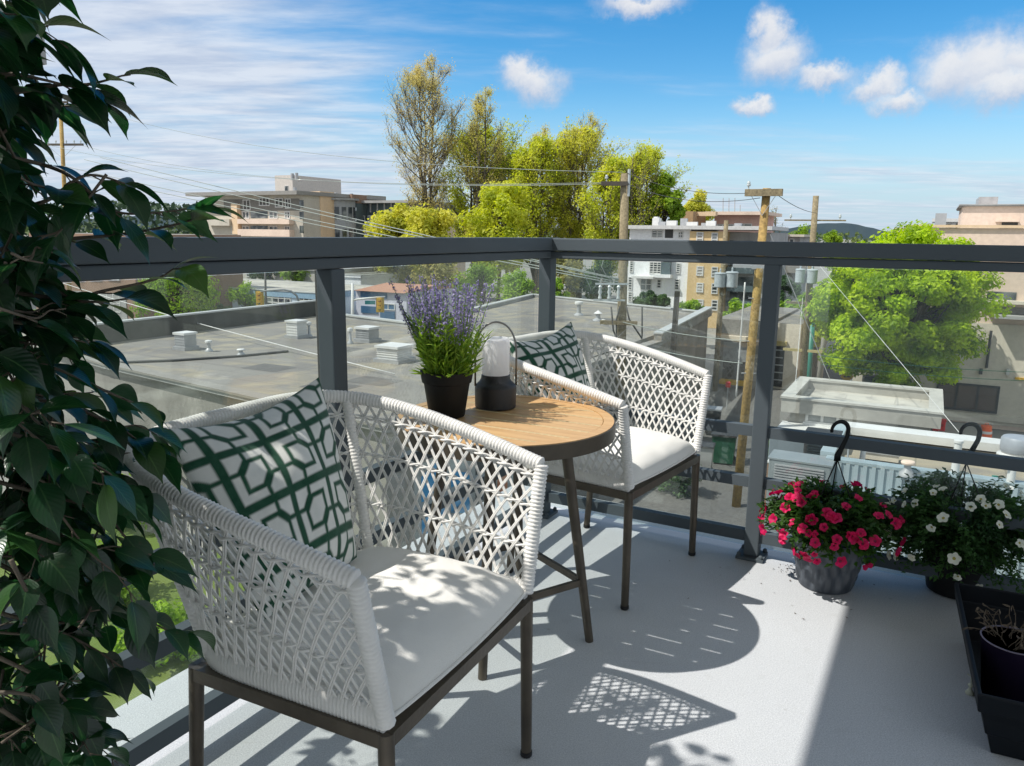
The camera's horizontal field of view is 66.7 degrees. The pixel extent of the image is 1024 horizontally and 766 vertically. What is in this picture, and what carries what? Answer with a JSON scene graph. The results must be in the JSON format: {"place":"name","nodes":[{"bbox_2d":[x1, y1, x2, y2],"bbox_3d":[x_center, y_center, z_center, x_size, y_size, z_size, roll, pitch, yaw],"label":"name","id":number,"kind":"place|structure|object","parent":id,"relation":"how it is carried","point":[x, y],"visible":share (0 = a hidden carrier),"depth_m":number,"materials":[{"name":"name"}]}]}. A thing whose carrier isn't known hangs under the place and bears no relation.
{"place":"outdoors","nodes":[
{"label":"outdoors","id":0,"kind":"place"},
{"bbox_2d":[0,528,244,742],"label":"grass bank","id":1,"kind":"structure","parent":0,"point":[160,587],"depth_m":15.91,"materials":[{"name":"green plant"}]},
{"bbox_2d":[96,540,141,606],"bbox_3d":[-8.738,4.247,16.697,1.697,1.612,2.102,-3,12,-20],"label":"shrub","id":2,"kind":"object","parent":1,"relation":"on","point":[134,591],"visible":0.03,"depth_m":16.55,"materials":[{"name":"green plant"}]},
{"bbox_2d":[113,597,198,666],"bbox_3d":[-6.570,4.689,14.382,1.549,1.293,1.630,-7,13,-36],"label":"shrub","id":3,"kind":"object","parent":1,"relation":"on","point":[177,616],"visible":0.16,"depth_m":14.44,"materials":[{"name":"green plant"}]},
{"bbox_2d":[31,302,852,380],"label":"cross street","id":4,"kind":"structure","parent":0,"point":[709,366],"depth_m":47.33,"materials":[{"name":"grey asphalt"}]},
{"bbox_2d":[78,215,890,238],"bbox_3d":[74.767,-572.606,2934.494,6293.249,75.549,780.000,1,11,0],"label":"hills","id":5,"kind":"structure","parent":0,"point":[851,229],"depth_m":2548.79,"materials":[{"name":"green plant"}]},
{"bbox_2d":[0,230,1023,550],"bbox_3d":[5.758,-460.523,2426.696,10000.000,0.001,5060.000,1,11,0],"label":"ground","id":6,"kind":"structure","parent":0,"point":[822,274],"depth_m":59.38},
{"bbox_2d":[47,100,83,289],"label":"utility pole","id":7,"kind":"object","parent":6,"relation":"on","point":[61,144],"visible":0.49,"depth_m":52.91,"materials":[{"name":"wood"}]},
{"bbox_2d":[85,146,586,185],"bbox_3d":[-12.890,-11.495,39.773,43.101,3.811,0.021,10,14,39],"label":"overhead wire","id":8,"kind":"object","parent":7,"relation":"attached to","point":[378,183],"visible":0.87,"depth_m":32.96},
{"bbox_2d":[67,172,611,282],"bbox_3d":[-13.509,-8.966,40.211,44.316,5.504,0.038,9,14,38],"label":"overhead wire","id":9,"kind":"object","parent":7,"relation":"attached to","point":[374,236],"visible":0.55,"depth_m":36.03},
{"bbox_2d":[65,166,618,282],"bbox_3d":[-13.490,-9.176,40.171,44.287,5.783,0.038,9,14,38],"label":"overhead wire","id":10,"kind":"object","parent":7,"relation":"attached to","point":[349,227],"visible":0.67,"depth_m":36.61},
{"bbox_2d":[84,159,618,279],"bbox_3d":[-12.739,-9.426,40.121,43.126,6.135,0.038,10,14,39],"label":"overhead wire","id":11,"kind":"object","parent":7,"relation":"attached to","point":[345,220],"visible":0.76,"depth_m":36.95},
{"bbox_2d":[128,119,622,172],"bbox_3d":[-13.102,-13.084,39.467,43.719,6.297,0.021,9,14,38],"label":"overhead wire","id":12,"kind":"object","parent":7,"relation":"attached to","point":[395,161],"visible":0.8,"depth_m":32.92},
{"bbox_2d":[24,200,197,236],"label":"wooded hill","id":13,"kind":"structure","parent":6,"relation":"on","point":[119,205],"depth_m":244.70,"materials":[{"name":"green plant"}]},
{"bbox_2d":[29,233,242,322],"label":"brown brick building","id":14,"kind":"structure","parent":6,"relation":"on","point":[225,281],"depth_m":58.59,"materials":[{"name":"brown brick"}]},
{"bbox_2d":[129,275,221,317],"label":"street tree","id":15,"kind":"object","parent":6,"relation":"on","point":[169,288],"visible":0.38,"depth_m":49.34,"materials":[{"name":"green plant"}]},
{"bbox_2d":[225,280,264,306],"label":"street tree","id":16,"kind":"object","parent":6,"relation":"on","point":[241,292],"visible":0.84,"depth_m":61.39,"materials":[{"name":"green plant"}]},
{"bbox_2d":[279,270,310,281],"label":"bush","id":17,"kind":"object","parent":6,"relation":"on","point":[299,275],"visible":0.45,"depth_m":76.39,"materials":[{"name":"green plant"}]},
{"bbox_2d":[231,278,373,314],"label":"pale blue building","id":18,"kind":"structure","parent":6,"relation":"on","point":[303,291],"depth_m":63.09,"materials":[{"name":"paint"}]},
{"bbox_2d":[185,173,467,284],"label":"apartment complex","id":19,"kind":"structure","parent":6,"relation":"on","point":[323,194],"depth_m":98.45,"materials":[{"name":"beige paint"}]},
{"bbox_2d":[243,265,419,283],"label":"grey hall","id":20,"kind":"structure","parent":6,"relation":"on","point":[309,278],"depth_m":77.46,"materials":[{"name":"metal"}]},
{"bbox_2d":[351,283,384,313],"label":"signal mast","id":21,"kind":"object","parent":6,"relation":"on","point":[353,299],"visible":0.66,"depth_m":49.84,"materials":[{"name":"white metal"}]},
{"bbox_2d":[345,272,400,284],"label":"white shed","id":22,"kind":"structure","parent":6,"relation":"on","point":[370,278],"depth_m":74.19,"materials":[{"name":"paint"}]},
{"bbox_2d":[60,294,712,546],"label":"flat roof building","id":23,"kind":"structure","parent":6,"relation":"on","point":[162,375],"depth_m":27.12,"materials":[{"name":"concrete"}]},
{"bbox_2d":[172,331,198,350],"bbox_3d":[-11.528,-1.493,27.497,0.625,0.620,0.625,6,12,27],"label":"roof vent","id":24,"kind":"object","parent":23,"relation":"on","point":[185,340],"visible":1,"depth_m":27.31,"materials":[{"name":"metal"}]},
{"bbox_2d":[63,283,394,373],"bbox_3d":[-17.015,-3.653,36.204,0.034,1.253,38.788,-10,15,-44],"label":"overhead wire","id":25,"kind":"object","parent":23,"relation":"attached to","point":[248,336],"visible":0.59,"depth_m":28.61,"materials":[{"name":"white paint"}]},
{"bbox_2d":[284,319,309,338],"bbox_3d":[-8.528,-2.143,30.844,0.687,0.700,0.688,6,12,27],"label":"roof vent","id":26,"kind":"object","parent":23,"relation":"on","point":[296,328],"visible":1,"depth_m":30.64,"materials":[{"name":"metal"}]},
{"bbox_2d":[353,325,381,342],"bbox_3d":[-5.586,-1.893,30.058,0.775,0.580,0.775,6,12,27],"label":"roof vent","id":27,"kind":"object","parent":23,"relation":"on","point":[367,334],"visible":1,"depth_m":29.82,"materials":[{"name":"metal"}]},
{"bbox_2d":[373,342,415,364],"bbox_3d":[-3.857,-0.990,25.569,1.000,0.550,1.000,6,12,27],"label":"roof vent","id":28,"kind":"object","parent":23,"relation":"on","point":[397,353],"visible":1,"depth_m":25.27,"materials":[{"name":"metal"}]},
{"bbox_2d":[363,202,410,272],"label":"broadleaf tree","id":29,"kind":"object","parent":6,"relation":"on","point":[395,218],"visible":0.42,"depth_m":74.80,"materials":[{"name":"yellow plant"}]},
{"bbox_2d":[369,265,424,283],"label":"bush","id":30,"kind":"object","parent":6,"relation":"on","point":[405,273],"visible":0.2,"depth_m":77.32,"materials":[{"name":"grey plant"}]},
{"bbox_2d":[355,283,460,320],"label":"corner shop","id":31,"kind":"structure","parent":6,"relation":"on","point":[391,308],"depth_m":61.13,"materials":[{"name":"concrete"}]},
{"bbox_2d":[381,52,473,278],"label":"tall bare tree","id":32,"kind":"object","parent":6,"relation":"on","point":[418,81],"visible":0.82,"depth_m":87.68,"materials":[{"name":"brown plant"}]},
{"bbox_2d":[400,202,465,275],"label":"broadleaf tree","id":33,"kind":"object","parent":6,"relation":"on","point":[429,221],"visible":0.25,"depth_m":71.41,"materials":[{"name":"yellow plant"}]},
{"bbox_2d":[408,263,466,286],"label":"bush","id":34,"kind":"object","parent":6,"relation":"on","point":[440,272],"visible":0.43,"depth_m":68.20,"materials":[{"name":"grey plant"}]},
{"bbox_2d":[25,221,892,242],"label":"woods","id":35,"kind":"object","parent":6,"relation":"on","point":[845,235],"visible":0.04,"depth_m":335.93,"materials":[{"name":"green plant"}]},
{"bbox_2d":[427,114,530,298],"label":"leafing tree","id":36,"kind":"object","parent":6,"relation":"on","point":[459,199],"visible":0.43,"depth_m":91.75,"materials":[{"name":"green plant"}]},
{"bbox_2d":[451,262,506,306],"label":"bush","id":37,"kind":"object","parent":6,"relation":"on","point":[485,274],"visible":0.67,"depth_m":59.50,"materials":[{"name":"green plant"}]},
{"bbox_2d":[450,84,512,302],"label":"tall bare tree","id":38,"kind":"object","parent":6,"relation":"on","point":[474,127],"visible":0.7,"depth_m":85.99,"materials":[{"name":"brown plant"}]},
{"bbox_2d":[458,180,535,301],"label":"broadleaf tree","id":39,"kind":"object","parent":6,"relation":"on","point":[507,203],"visible":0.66,"depth_m":78.75,"materials":[{"name":"green plant"}]},
{"bbox_2d":[499,268,538,299],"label":"bush","id":40,"kind":"object","parent":6,"relation":"on","point":[517,284],"visible":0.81,"depth_m":55.96,"materials":[{"name":"green plant"}]},
{"bbox_2d":[506,123,554,271],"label":"tall bare tree","id":41,"kind":"object","parent":6,"relation":"on","point":[544,130],"visible":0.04,"depth_m":90.41,"materials":[{"name":"green plant"}]},
{"bbox_2d":[497,131,576,293],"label":"leafing tree","id":42,"kind":"object","parent":6,"relation":"on","point":[538,152],"visible":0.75,"depth_m":84.43,"materials":[{"name":"green plant"}]},
{"bbox_2d":[556,259,588,297],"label":"bush","id":43,"kind":"object","parent":6,"relation":"on","point":[568,280],"visible":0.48,"depth_m":58.70,"materials":[{"name":"green plant"}]},
{"bbox_2d":[535,116,630,293],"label":"leafing tree","id":44,"kind":"object","parent":6,"relation":"on","point":[570,156],"visible":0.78,"depth_m":85.99,"materials":[{"name":"green plant"}]},
{"bbox_2d":[556,109,611,297],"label":"tall bare tree","id":45,"kind":"object","parent":6,"relation":"on","point":[579,293],"visible":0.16,"depth_m":92.80,"materials":[{"name":"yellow plant"}]},
{"bbox_2d":[575,260,617,299],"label":"bush","id":46,"kind":"object","parent":6,"relation":"on","point":[593,292],"visible":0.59,"depth_m":58.91,"materials":[{"name":"green plant"}]},
{"bbox_2d":[573,151,644,298],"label":"leafing tree","id":47,"kind":"object","parent":6,"relation":"on","point":[603,230],"visible":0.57,"depth_m":80.80,"materials":[{"name":"green plant"}]},
{"bbox_2d":[584,169,642,424],"bbox_3d":[3.534,-2.231,27.423,2.140,10.272,0.657,1,11,0],"label":"utility pole","id":48,"kind":"object","parent":6,"relation":"on","point":[621,297],"visible":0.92,"depth_m":27.11,"materials":[{"name":"wood"}]},
{"bbox_2d":[50,145,600,184],"bbox_3d":[-14.274,-11.565,39.763,44.887,3.853,0.021,9,14,37],"label":"overhead wire","id":49,"kind":"object","parent":48,"relation":"attached to","point":[339,181],"visible":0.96,"depth_m":34.97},
{"bbox_2d":[100,157,618,278],"bbox_3d":[-12.186,-9.509,40.103,42.284,6.259,0.038,10,14,40],"label":"overhead wire","id":50,"kind":"object","parent":48,"relation":"attached to","point":[345,216],"visible":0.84,"depth_m":37.29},
{"bbox_2d":[602,140,667,262],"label":"tall bare tree","id":51,"kind":"object","parent":6,"relation":"on","point":[638,195],"visible":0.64,"depth_m":79.91,"materials":[{"name":"green plant"}]},
{"bbox_2d":[632,290,655,305],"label":"bush","id":52,"kind":"object","parent":6,"relation":"on","point":[648,297],"visible":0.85,"depth_m":59.37,"materials":[{"name":"green plant"}]},
{"bbox_2d":[605,137,697,266],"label":"leafing tree","id":53,"kind":"object","parent":6,"relation":"on","point":[648,149],"visible":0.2,"depth_m":82.25,"materials":[{"name":"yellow plant"}]},
{"bbox_2d":[643,171,685,225],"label":"broadleaf tree","id":54,"kind":"object","parent":6,"relation":"on","point":[676,209],"visible":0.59,"depth_m":80.71,"materials":[{"name":"green plant"}]},
{"bbox_2d":[664,291,681,433],"bbox_3d":[5.855,-0.284,28.449,0.433,6.115,0.253,1,11,0],"label":"utility pole","id":55,"kind":"object","parent":6,"relation":"on","point":[675,308],"visible":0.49,"depth_m":28.11,"materials":[{"name":"wood"}]},
{"bbox_2d":[679,298,704,309],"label":"bush","id":56,"kind":"object","parent":6,"relation":"on","point":[692,304],"visible":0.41,"depth_m":55.73,"materials":[{"name":"green plant"}]},
{"bbox_2d":[683,188,714,222],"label":"broadleaf tree","id":57,"kind":"object","parent":6,"relation":"on","point":[697,205],"visible":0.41,"depth_m":115.78,"materials":[{"name":"green plant"}]},
{"bbox_2d":[627,217,788,327],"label":"white apartment block","id":58,"kind":"structure","parent":6,"relation":"on","point":[690,281],"depth_m":68.65,"materials":[{"name":"paint"}]},
{"bbox_2d":[712,220,738,390],"bbox_3d":[10.803,-3.772,39.637,1.157,8.838,0.784,6,12,26],"label":"utility pole","id":59,"kind":"object","parent":6,"relation":"on","point":[723,279],"visible":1,"depth_m":39.70,"materials":[{"name":"grey paint"}]},
{"bbox_2d":[684,198,781,232],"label":"pink flats","id":60,"kind":"structure","parent":6,"relation":"on","point":[748,218],"depth_m":96.24,"materials":[{"name":"paint"}]},
{"bbox_2d":[723,298,751,315],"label":"bush","id":61,"kind":"object","parent":6,"relation":"on","point":[735,305],"visible":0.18,"depth_m":51.42,"materials":[{"name":"green plant"}]},
{"bbox_2d":[732,181,782,507],"bbox_3d":[6.833,-0.882,22.448,1.186,9.592,0.523,6,12,24],"label":"utility pole","id":62,"kind":"object","parent":6,"relation":"on","point":[765,193],"visible":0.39,"depth_m":22.32,"materials":[{"name":"wood"}]},
{"bbox_2d":[715,306,819,388],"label":"garage","id":63,"kind":"structure","parent":6,"relation":"on","point":[786,362],"depth_m":41.26,"materials":[{"name":"concrete"}]},
{"bbox_2d":[723,341,746,361],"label":"roller door","id":64,"kind":"structure","parent":63,"relation":"in","point":[726,344],"depth_m":41.35,"materials":[{"name":"metal"}]},
{"bbox_2d":[773,346,784,386],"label":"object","id":65,"kind":"structure","parent":63,"relation":"in","point":[780,361],"depth_m":41.28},
{"bbox_2d":[780,274,801,303],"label":"bush","id":66,"kind":"object","parent":6,"relation":"on","point":[786,285],"visible":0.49,"depth_m":61.28,"materials":[{"name":"green plant"}]},
{"bbox_2d":[785,234,809,297],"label":"grey flats","id":67,"kind":"structure","parent":6,"relation":"on","point":[790,271],"depth_m":101.96,"materials":[{"name":"beige paint"}]},
{"bbox_2d":[783,196,845,376],"bbox_3d":[12.441,-2.890,32.795,2.401,9.746,0.825,4,11,17],"label":"utility pole","id":68,"kind":"object","parent":6,"relation":"on","point":[811,275],"visible":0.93,"depth_m":32.60,"materials":[{"name":"grey paint"}]},
{"bbox_2d":[797,277,834,377],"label":"bush","id":69,"kind":"object","parent":6,"relation":"on","point":[800,297],"visible":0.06,"depth_m":44.24,"materials":[{"name":"green plant"}]},
{"bbox_2d":[823,229,843,242],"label":"bush","id":70,"kind":"object","parent":6,"relation":"on","point":[832,235],"visible":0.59,"depth_m":126.89,"materials":[{"name":"green plant"}]},
{"bbox_2d":[800,219,1014,386],"bbox_3d":[15.449,-2.128,31.366,6.903,8.798,7.375,1,11,0],"label":"street tree","id":71,"kind":"object","parent":6,"relation":"on","point":[919,318],"visible":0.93,"depth_m":29.25,"materials":[{"name":"green plant"}]},
{"bbox_2d":[820,421,1023,578],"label":"metal sided building","id":72,"kind":"structure","parent":6,"relation":"on","point":[879,475],"depth_m":13.93,"materials":[{"name":"white metal"}]},
{"bbox_2d":[860,451,899,462],"bbox_3d":[6.785,1.313,14.340,0.660,0.150,0.380,6,12,27],"label":"roof hatch","id":73,"kind":"object","parent":72,"relation":"on","point":[882,457],"visible":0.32,"depth_m":14.17,"materials":[{"name":"beige paint"}]},
{"bbox_2d":[899,459,915,477],"bbox_3d":[6.750,1.453,13.288,0.255,0.272,0.255,1,11,0],"label":"roof vent","id":74,"kind":"object","parent":72,"relation":"on","point":[907,464],"visible":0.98,"depth_m":13.23,"materials":[{"name":"metal"}]},
{"bbox_2d":[996,434,1023,457],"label":"round roof fan","id":75,"kind":"object","parent":72,"relation":"on","point":[1011,444],"visible":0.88,"depth_m":14.30},
{"bbox_2d":[852,197,1023,431],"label":"peach building","id":76,"kind":"structure","parent":6,"relation":"on","point":[996,404],"depth_m":32.94,"materials":[{"name":"beige paint"}]},
{"bbox_2d":[936,381,999,413],"bbox_3d":[19.589,0.616,33.546,2.350,1.185,0.090,6,12,27],"label":"window","id":77,"kind":"structure","parent":76,"relation":"in","point":[960,396],"depth_m":33.48,"materials":[{"name":"grey glass"}]},
{"bbox_2d":[8,0,1023,231],"label":"sky","id":78,"kind":"structure","parent":0,"point":[885,112],"materials":[{"name":"blue"}]},
{"bbox_2d":[72,486,1023,765],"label":"balcony floor","id":79,"kind":"structure","parent":0,"point":[732,660],"depth_m":2.12,"materials":[{"name":"concrete"}]},
{"bbox_2d":[0,0,247,765],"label":"potted ficus","id":80,"kind":"object","parent":79,"relation":"on","point":[62,584],"visible":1,"depth_m":1.05,"materials":[{"name":"green plant"}]},
{"bbox_2d":[123,390,547,765],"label":"wicker armchair","id":81,"kind":"object","parent":79,"relation":"on","point":[373,721],"visible":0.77,"depth_m":1.40,"materials":[{"name":"white wicker"}]},
{"bbox_2d":[217,547,526,716],"bbox_3d":[-0.270,0.453,1.586,0.447,0.091,0.543,6,12,26],"label":"seat cushion","id":82,"kind":"object","parent":81,"relation":"on","point":[438,619],"visible":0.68,"depth_m":1.49,"materials":[{"name":"white fabric"}]},
{"bbox_2d":[170,377,356,619],"bbox_3d":[-0.463,0.212,1.635,0.240,0.364,0.451,6,12,26],"label":"throw pillow","id":83,"kind":"object","parent":82,"relation":"on","point":[277,467],"visible":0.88,"depth_m":1.55,"materials":[{"name":"fabric"}]},
{"bbox_2d":[395,395,615,679],"bbox_3d":[-0.023,0.430,2.324,0.636,0.677,0.636,6,12,27],"label":"round table","id":84,"kind":"object","parent":79,"relation":"on","point":[551,429],"visible":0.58,"depth_m":2.23,"materials":[{"name":"brown wood"}]},
{"bbox_2d":[389,271,493,418],"bbox_3d":[-0.194,-0.114,2.243,0.278,0.416,0.303,-4,12,-24],"label":"potted lavender","id":85,"kind":"object","parent":84,"relation":"on","point":[446,371],"visible":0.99,"depth_m":2.19,"materials":[{"name":"purple plant"}]},
{"bbox_2d":[474,321,516,410],"bbox_3d":[-0.049,-0.057,2.359,0.130,0.263,0.127,1,11,0],"label":"table lantern","id":86,"kind":"object","parent":84,"relation":"on","point":[495,387],"visible":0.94,"depth_m":2.33,"materials":[{"name":"grey plastic"}]},
{"bbox_2d":[0,237,1023,765],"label":"balcony railing","id":87,"kind":"object","parent":79,"relation":"on","point":[326,259],"visible":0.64,"depth_m":2.55,"materials":[{"name":"metal"}]},
{"bbox_2d":[506,330,711,610],"bbox_3d":[0.286,0.256,2.851,0.635,0.822,0.738,9,13,35],"label":"wicker armchair","id":88,"kind":"object","parent":79,"relation":"on","point":[624,488],"visible":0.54,"depth_m":2.87,"materials":[{"name":"white wicker"}]},
{"bbox_2d":[549,425,696,484],"bbox_3d":[0.363,0.228,2.789,0.447,0.091,0.543,9,13,35],"label":"seat cushion","id":89,"kind":"object","parent":88,"relation":"on","point":[654,453],"visible":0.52,"depth_m":2.66,"materials":[{"name":"white fabric"}]},
{"bbox_2d":[510,322,592,403],"bbox_3d":[0.187,-0.018,2.868,0.240,0.364,0.451,9,13,35],"label":"throw pillow","id":90,"kind":"object","parent":89,"relation":"on","point":[559,352],"visible":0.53,"depth_m":2.80,"materials":[{"name":"fabric"}]},
{"bbox_2d":[757,420,913,594],"bbox_3d":[1.102,0.417,2.688,0.503,0.585,0.501,1,11,0],"label":"petunia basket","id":91,"kind":"object","parent":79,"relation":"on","point":[831,547],"visible":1,"depth_m":2.60,"materials":[{"name":"green plant"}]},
{"bbox_2d":[881,422,1023,598],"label":"white flower basket","id":92,"kind":"object","parent":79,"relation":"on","point":[964,552],"visible":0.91,"depth_m":2.56,"materials":[{"name":"green plant"}]},
{"bbox_2d":[954,582,1023,760],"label":"trough planter","id":93,"kind":"object","parent":79,"relation":"on","point":[1003,721],"visible":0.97,"depth_m":2.04,"materials":[{"name":"black plastic"}]},
{"bbox_2d":[962,603,1023,701],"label":"purple pot","id":94,"kind":"object","parent":93,"relation":"in","point":[1002,661],"visible":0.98,"depth_m":2.01,"materials":[{"name":"plastic"}]},
{"bbox_2d":[577,387,789,526],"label":"alley","id":95,"kind":"structure","parent":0,"point":[714,501],"depth_m":24.64,"materials":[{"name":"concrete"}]},
{"bbox_2d":[654,475,701,498],"bbox_3d":[5.205,2.850,24.456,1.738,1.555,1.502,1,11,0],"label":"shrub","id":96,"kind":"object","parent":95,"relation":"on","point":[676,483],"visible":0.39,"depth_m":24.14,"materials":[{"name":"green plant"}]},
{"bbox_2d":[697,441,715,468],"bbox_3d":[6.511,2.581,26.423,0.660,1.070,0.700,5,12,20],"label":"wheelie bin","id":97,"kind":"object","parent":95,"relation":"on","point":[706,453],"visible":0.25,"depth_m":26.12,"materials":[{"name":"plastic"}]},
{"bbox_2d":[705,405,722,433],"bbox_3d":[8.192,1.545,31.762,0.660,1.120,0.700,5,12,20],"label":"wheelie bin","id":98,"kind":"object","parent":95,"relation":"on","point":[713,412],"visible":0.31,"depth_m":31.46,"materials":[{"name":"plastic"}]},
{"bbox_2d":[711,431,737,463],"bbox_3d":[7.576,2.302,27.805,0.880,1.120,0.904,5,12,20],"label":"wheelie bin","id":99,"kind":"object","parent":95,"relation":"on","point":[724,449],"visible":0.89,"depth_m":27.46,"materials":[{"name":"green paint"}]},
{"bbox_2d":[807,323,814,376],"bbox_3d":[13.529,-0.679,35.483,0.338,4.211,0.300,1,11,0],"label":"teal post","id":100,"kind":"object","parent":95,"relation":"on","point":[810,357],"visible":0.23,"depth_m":35.24,"materials":[{"name":"metal"}]},
{"bbox_2d":[735,282,745,396],"bbox_3d":[6.799,-1.269,23.164,0.081,3.438,0.048,1,11,0],"label":"pole","id":101,"kind":"object","parent":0,"point":[740,338],"visible":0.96,"depth_m":23.13,"materials":[{"name":"grey metal"}]},
{"bbox_2d":[803,427,842,454],"bbox_3d":[5.972,3.054,15.399,0.645,4.310,0.537,6,12,27],"label":"louvre unit","id":102,"kind":"object","parent":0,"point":[812,449],"visible":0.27,"depth_m":14.94,"materials":[{"name":"grey metal"}]},
{"bbox_2d":[825,336,931,430],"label":"street","id":103,"kind":"structure","parent":0,"point":[828,344],"depth_m":58.20,"materials":[{"name":"grey asphalt"}]},
{"bbox_2d":[768,428,803,455],"bbox_3d":[5.797,3.006,16.320,0.988,4.050,0.624,6,12,27],"label":"grey plant room","id":104,"kind":"object","parent":103,"relation":"on","point":[786,445],"visible":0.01,"depth_m":15.79,"materials":[{"name":"metal"}]},
{"bbox_2d":[764,449,834,534],"bbox_3d":[5.224,3.345,14.476,1.092,4.070,0.639,6,12,27],"label":"condenser unit","id":105,"kind":"object","parent":103,"relation":"on","point":[788,465],"visible":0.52,"depth_m":13.95,"materials":[{"name":"metal"}]},
{"bbox_2d":[778,376,943,430],"bbox_3d":[10.757,1.944,24.212,4.343,3.264,4.510,6,12,27],"label":"beige kiosk","id":106,"kind":"object","parent":103,"relation":"on","point":[823,403],"visible":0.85,"depth_m":23.36,"materials":[{"name":"white paint"}]},
{"bbox_2d":[805,414,838,424],"bbox_3d":[9.258,1.076,23.251,0.948,0.357,0.090,6,12,27],"label":"window","id":107,"kind":"structure","parent":106,"relation":"in","point":[817,419],"depth_m":23.26,"materials":[{"name":"grey glass"}]},
{"bbox_2d":[938,421,980,435],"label":"pavement","id":108,"kind":"structure","parent":0,"point":[968,430],"depth_m":32.65,"materials":[{"name":"concrete"}]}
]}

